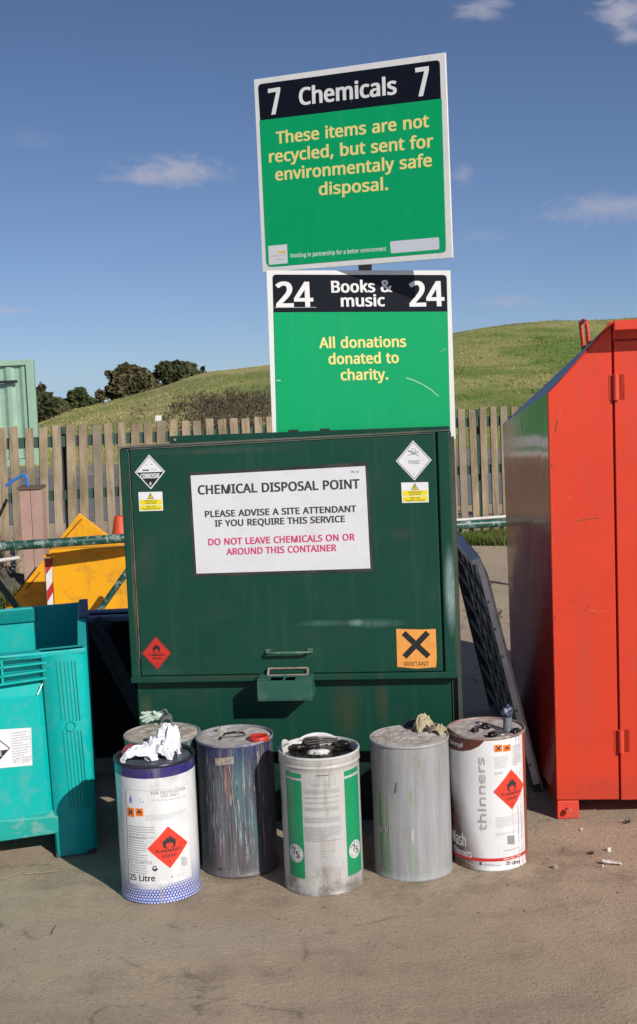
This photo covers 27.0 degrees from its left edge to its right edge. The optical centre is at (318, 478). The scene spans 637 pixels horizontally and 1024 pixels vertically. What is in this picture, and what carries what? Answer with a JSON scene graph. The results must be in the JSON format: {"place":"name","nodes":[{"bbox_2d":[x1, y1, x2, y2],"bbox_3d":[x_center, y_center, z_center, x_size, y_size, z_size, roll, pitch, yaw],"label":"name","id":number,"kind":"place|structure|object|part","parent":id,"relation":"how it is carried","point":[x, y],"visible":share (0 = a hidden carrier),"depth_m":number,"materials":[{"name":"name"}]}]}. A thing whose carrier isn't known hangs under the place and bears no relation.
{"place":"outdoors","nodes":[
{"label":"outdoors","id":0,"kind":"place"},
{"bbox_2d":[0,499,7,516],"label":"cable","id":1,"kind":"object","parent":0,"point":[3,505],"visible":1,"depth_m":9.94,"materials":[{"name":"black rubber"}]},
{"bbox_2d":[0,556,19,561],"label":"pipe","id":2,"kind":"object","parent":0,"point":[9,559],"visible":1,"depth_m":9.26,"materials":[{"name":"white metal"}]},
{"bbox_2d":[0,527,506,608],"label":"verge grass","id":3,"kind":"structure","parent":0,"point":[492,537],"depth_m":11.50,"materials":[{"name":"plant"}]},
{"bbox_2d":[7,448,500,478],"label":"gravel path","id":4,"kind":"structure","parent":0,"point":[50,470],"depth_m":22.32,"materials":[{"name":"grey gravel"}]},
{"bbox_2d":[8,459,501,524],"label":"road","id":5,"kind":"structure","parent":0,"point":[91,500],"depth_m":16.78,"materials":[{"name":"grey asphalt"}]},
{"bbox_2d":[0,459,636,1023],"bbox_3d":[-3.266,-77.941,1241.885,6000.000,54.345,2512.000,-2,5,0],"label":"ground","id":6,"kind":"structure","parent":0,"point":[442,977],"depth_m":3.76,"materials":[{"name":"beige concrete"}]},
{"bbox_2d":[0,534,21,581],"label":"dead weeds","id":7,"kind":"object","parent":6,"relation":"on","point":[4,554],"visible":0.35,"depth_m":9.77,"materials":[{"name":"plant"}]},
{"bbox_2d":[0,565,24,606],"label":"rubble heap","id":8,"kind":"object","parent":6,"relation":"on","point":[9,578],"visible":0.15,"depth_m":9.75,"materials":[{"name":"grey stone"}]},
{"bbox_2d":[17,484,48,581],"bbox_3d":[-2.062,0.465,9.646,0.176,0.831,0.186,-2,5,0],"label":"square post","id":9,"kind":"object","parent":6,"relation":"on","point":[33,511],"visible":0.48,"depth_m":9.56,"materials":[{"name":"pink paint"}]},
{"bbox_2d":[5,473,28,486],"bbox_3d":[-2.179,0.014,9.571,0.175,0.099,0.026,-3,5,-7],"label":"hose","id":10,"kind":"object","parent":9,"relation":"on","point":[17,478],"visible":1,"depth_m":9.56,"materials":[{"name":"blue plastic"}]},
{"bbox_2d":[0,599,98,856],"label":"plastic bin","id":11,"kind":"object","parent":6,"relation":"on","point":[48,779],"visible":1,"depth_m":4.46,"materials":[{"name":"teal plastic"}]},
{"bbox_2d":[5,513,127,609],"bbox_3d":[-1.294,0.576,8.950,1.692,0.723,1.015,-2,5,0],"label":"skip","id":12,"kind":"object","parent":6,"relation":"on","point":[74,574],"visible":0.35,"depth_m":8.48,"materials":[{"name":"yellow paint"}]},
{"bbox_2d":[87,608,138,757],"bbox_3d":[-0.781,0.864,5.701,0.753,0.608,0.262,-2,5,0],"label":"black bin","id":13,"kind":"object","parent":6,"relation":"on","point":[114,720],"depth_m":5.60,"materials":[{"name":"plastic"}]},
{"bbox_2d":[88,615,138,721],"bbox_3d":[-0.815,0.780,5.461,0.352,0.414,0.080,1,6,37],"label":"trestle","id":14,"kind":"object","parent":13,"relation":"on","point":[98,628],"visible":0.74,"depth_m":5.46,"materials":[{"name":"metal"}]},
{"bbox_2d":[112,515,123,544],"bbox_3d":[-1.346,0.575,9.078,0.380,0.650,0.380,-2,5,0],"label":"traffic cone","id":15,"kind":"object","parent":6,"relation":"on","point":[118,527],"visible":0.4,"depth_m":9.02,"materials":[{"name":"orange plastic"}]},
{"bbox_2d":[113,742,201,903],"bbox_3d":[-0.503,1.073,4.158,0.255,0.433,0.255,-2,5,0],"label":"paint drum","id":16,"kind":"object","parent":6,"relation":"on","point":[158,831],"visible":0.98,"depth_m":4.05,"materials":[{"name":"white metal"}]},
{"bbox_2d":[121,744,133,752],"bbox_3d":[-0.588,0.851,4.187,0.066,0.016,0.047,-2,5,0],"label":"cord","id":17,"kind":"object","parent":16,"relation":"on","point":[127,746],"visible":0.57,"depth_m":4.20,"materials":[{"name":"red plastic"}]},
{"bbox_2d":[120,722,182,763],"bbox_3d":[-0.523,0.821,4.161,0.195,0.096,0.147,-2,5,0],"label":"rag","id":18,"kind":"object","parent":16,"relation":"on","point":[153,746],"visible":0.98,"depth_m":4.13,"materials":[{"name":"white fabric"}]},
{"bbox_2d":[123,722,201,864],"bbox_3d":[-0.508,1.050,4.396,0.255,0.437,0.255,-2,5,0],"label":"paint drum","id":19,"kind":"object","parent":6,"relation":"on","point":[145,733],"visible":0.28,"depth_m":4.36,"materials":[{"name":"grey metal"}]},
{"bbox_2d":[140,709,174,723],"bbox_3d":[-0.545,0.801,4.499,0.119,0.051,0.056,-1,5,17],"label":"glove","id":20,"kind":"object","parent":19,"relation":"on","point":[149,716],"visible":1,"depth_m":4.49,"materials":[{"name":"white fabric"}]},
{"bbox_2d":[195,724,278,877],"bbox_3d":[-0.266,1.037,4.333,0.256,0.454,0.255,-2,5,0],"label":"paint drum","id":21,"kind":"object","parent":6,"relation":"on","point":[236,784],"visible":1,"depth_m":4.23,"materials":[{"name":"metal"}]},
{"bbox_2d":[0,518,505,608],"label":"barrier rail","id":22,"kind":"object","parent":6,"relation":"on","point":[95,540],"visible":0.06,"depth_m":8.22,"materials":[{"name":"metal"}]},
{"bbox_2d":[0,406,521,573],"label":"picket fence","id":23,"kind":"object","parent":6,"relation":"on","point":[65,441],"visible":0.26,"depth_m":10.69,"materials":[{"name":"brown wood"}]},
{"bbox_2d":[155,415,161,421],"bbox_3d":[-1.309,-0.490,10.835,0.060,0.055,0.030,-3,5,-9],"label":"paper scrap","id":24,"kind":"object","parent":23,"relation":"on","point":[158,417],"visible":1,"depth_m":10.82,"materials":[{"name":"white paper"}]},
{"bbox_2d":[457,515,505,520],"bbox_3d":[1.377,0.308,10.570,0.619,0.045,0.024,-2,5,0],"label":"pipe","id":25,"kind":"object","parent":23,"relation":"attached to","point":[483,518],"visible":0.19,"depth_m":10.56,"materials":[{"name":"white metal"}]},
{"bbox_2d":[118,426,462,820],"bbox_3d":[-0.077,0.529,4.704,1.150,1.386,0.455,-2,5,6],"label":"chemical cabinet","id":26,"kind":"object","parent":6,"relation":"on","point":[290,585],"visible":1,"depth_m":4.55,"materials":[{"name":"metal"}]},
{"bbox_3d":[-0.112,0.268,4.554,1.050,0.809,0.028,-2,5,6],"label":"door","id":27,"kind":"part","parent":26,"relation":"part of","materials":[{"name":"paint"}]},
{"bbox_2d":[0,576,636,1023],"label":"grit","id":28,"kind":"object","parent":6,"relation":"on","point":[380,924],"visible":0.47,"depth_m":3.87,"materials":[{"name":"gravel"}]},
{"bbox_2d":[278,732,364,896],"bbox_3d":[0.009,1.041,4.156,0.255,0.454,0.255,-2,5,0],"label":"paint drum","id":29,"kind":"object","parent":6,"relation":"on","point":[321,809],"visible":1,"depth_m":4.06,"materials":[{"name":"white metal"}]},
{"bbox_2d":[254,53,455,438],"bbox_3d":[0.160,-0.151,4.899,0.730,2.688,0.199,-2,5,10],"label":"sign post","id":30,"kind":"object","parent":6,"relation":"on","point":[353,165],"visible":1,"depth_m":4.88,"materials":[{"name":"green plastic"}]},
{"bbox_2d":[369,725,452,881],"bbox_3d":[0.297,1.030,4.242,0.255,0.437,0.255,-2,5,0],"label":"paint drum","id":31,"kind":"object","parent":6,"relation":"on","point":[411,804],"visible":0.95,"depth_m":4.14,"materials":[{"name":"silver metal"}]},
{"bbox_2d":[404,718,414,727],"bbox_3d":[0.303,0.794,4.325,0.036,0.029,0.054,2,7,41],"label":"rag","id":32,"kind":"object","parent":31,"relation":"on","point":[409,722],"visible":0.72,"depth_m":4.31,"materials":[{"name":"fabric"}]},
{"bbox_2d":[412,713,449,735],"bbox_3d":[0.354,0.783,4.249,0.081,0.060,0.123,-7,7,-44],"label":"rag","id":33,"kind":"object","parent":31,"relation":"on","point":[421,721],"visible":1,"depth_m":4.25,"materials":[{"name":"beige fabric"}]},
{"bbox_2d":[446,717,528,871],"bbox_3d":[0.548,1.009,4.302,0.255,0.447,0.255,-2,5,0],"label":"paint drum","id":34,"kind":"object","parent":6,"relation":"on","point":[487,773],"visible":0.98,"depth_m":4.20,"materials":[{"name":"metal"}]},
{"bbox_2d":[457,530,542,791],"bbox_3d":[0.701,0.682,5.505,0.240,0.890,1.224,-2,5,0],"label":"slatted panel","id":35,"kind":"object","parent":6,"relation":"on","point":[496,669],"visible":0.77,"depth_m":5.29,"materials":[{"name":"grey plastic"}]},
{"bbox_2d":[503,319,636,818],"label":"red container","id":36,"kind":"object","parent":6,"relation":"on","point":[570,447],"visible":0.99,"depth_m":4.59,"materials":[{"name":"metal"}]},
{"bbox_2d":[613,340,636,799],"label":"door","id":37,"kind":"structure","parent":36,"relation":"in","point":[624,352],"depth_m":4.55,"materials":[{"name":"red paint"}]},
{"bbox_2d":[602,859,621,864],"bbox_3d":[0.931,1.215,4.206,0.060,0.012,0.027,-2,5,0],"label":"paper scrap","id":38,"kind":"object","parent":6,"relation":"on","point":[610,862],"visible":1,"depth_m":4.21,"materials":[{"name":"white paper"}]},
{"bbox_2d":[0,0,636,401],"label":"sky","id":39,"kind":"structure","parent":0,"point":[130,227],"materials":[{"name":"blue"}]},
{"bbox_2d":[7,317,636,467],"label":"grass hill","id":40,"kind":"structure","parent":0,"point":[262,382],"depth_m":37.19,"materials":[{"name":"green plant"}]},
{"bbox_2d":[0,359,38,465],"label":"storage container","id":41,"kind":"object","parent":40,"relation":"on","point":[18,403],"visible":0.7,"depth_m":23.97,"materials":[{"name":"green metal"}]},
{"bbox_2d":[36,381,72,422],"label":"bush","id":42,"kind":"object","parent":40,"relation":"on","point":[49,405],"visible":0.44,"depth_m":46.20,"materials":[{"name":"green plant"}]},
{"bbox_2d":[63,386,98,409],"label":"bush","id":43,"kind":"object","parent":40,"relation":"on","point":[78,397],"visible":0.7,"depth_m":47.62,"materials":[{"name":"green plant"}]},
{"bbox_2d":[94,362,162,401],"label":"bush","id":44,"kind":"object","parent":40,"relation":"on","point":[125,379],"visible":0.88,"depth_m":49.36,"materials":[{"name":"green plant"}]},
{"bbox_2d":[151,359,200,385],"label":"bush","id":45,"kind":"object","parent":40,"relation":"on","point":[166,372],"visible":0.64,"depth_m":53.05,"materials":[{"name":"green plant"}]},
{"bbox_2d":[193,363,206,373],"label":"bush","id":46,"kind":"object","parent":40,"relation":"on","point":[202,369],"visible":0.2,"depth_m":55.65,"materials":[{"name":"green plant"}]},
{"bbox_2d":[130,385,271,430],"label":"dry weeds","id":47,"kind":"object","parent":40,"relation":"on","point":[238,412],"visible":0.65,"depth_m":30.13,"materials":[{"name":"brown plant"}]},
{"bbox_2d":[501,704,512,731],"bbox_3d":[0.605,0.763,4.243,0.040,0.087,0.041,-2,5,0],"label":"bottle","id":48,"kind":"object","parent":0,"point":[507,712],"visible":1,"depth_m":4.23,"materials":[{"name":"grey plastic"}]}
]}

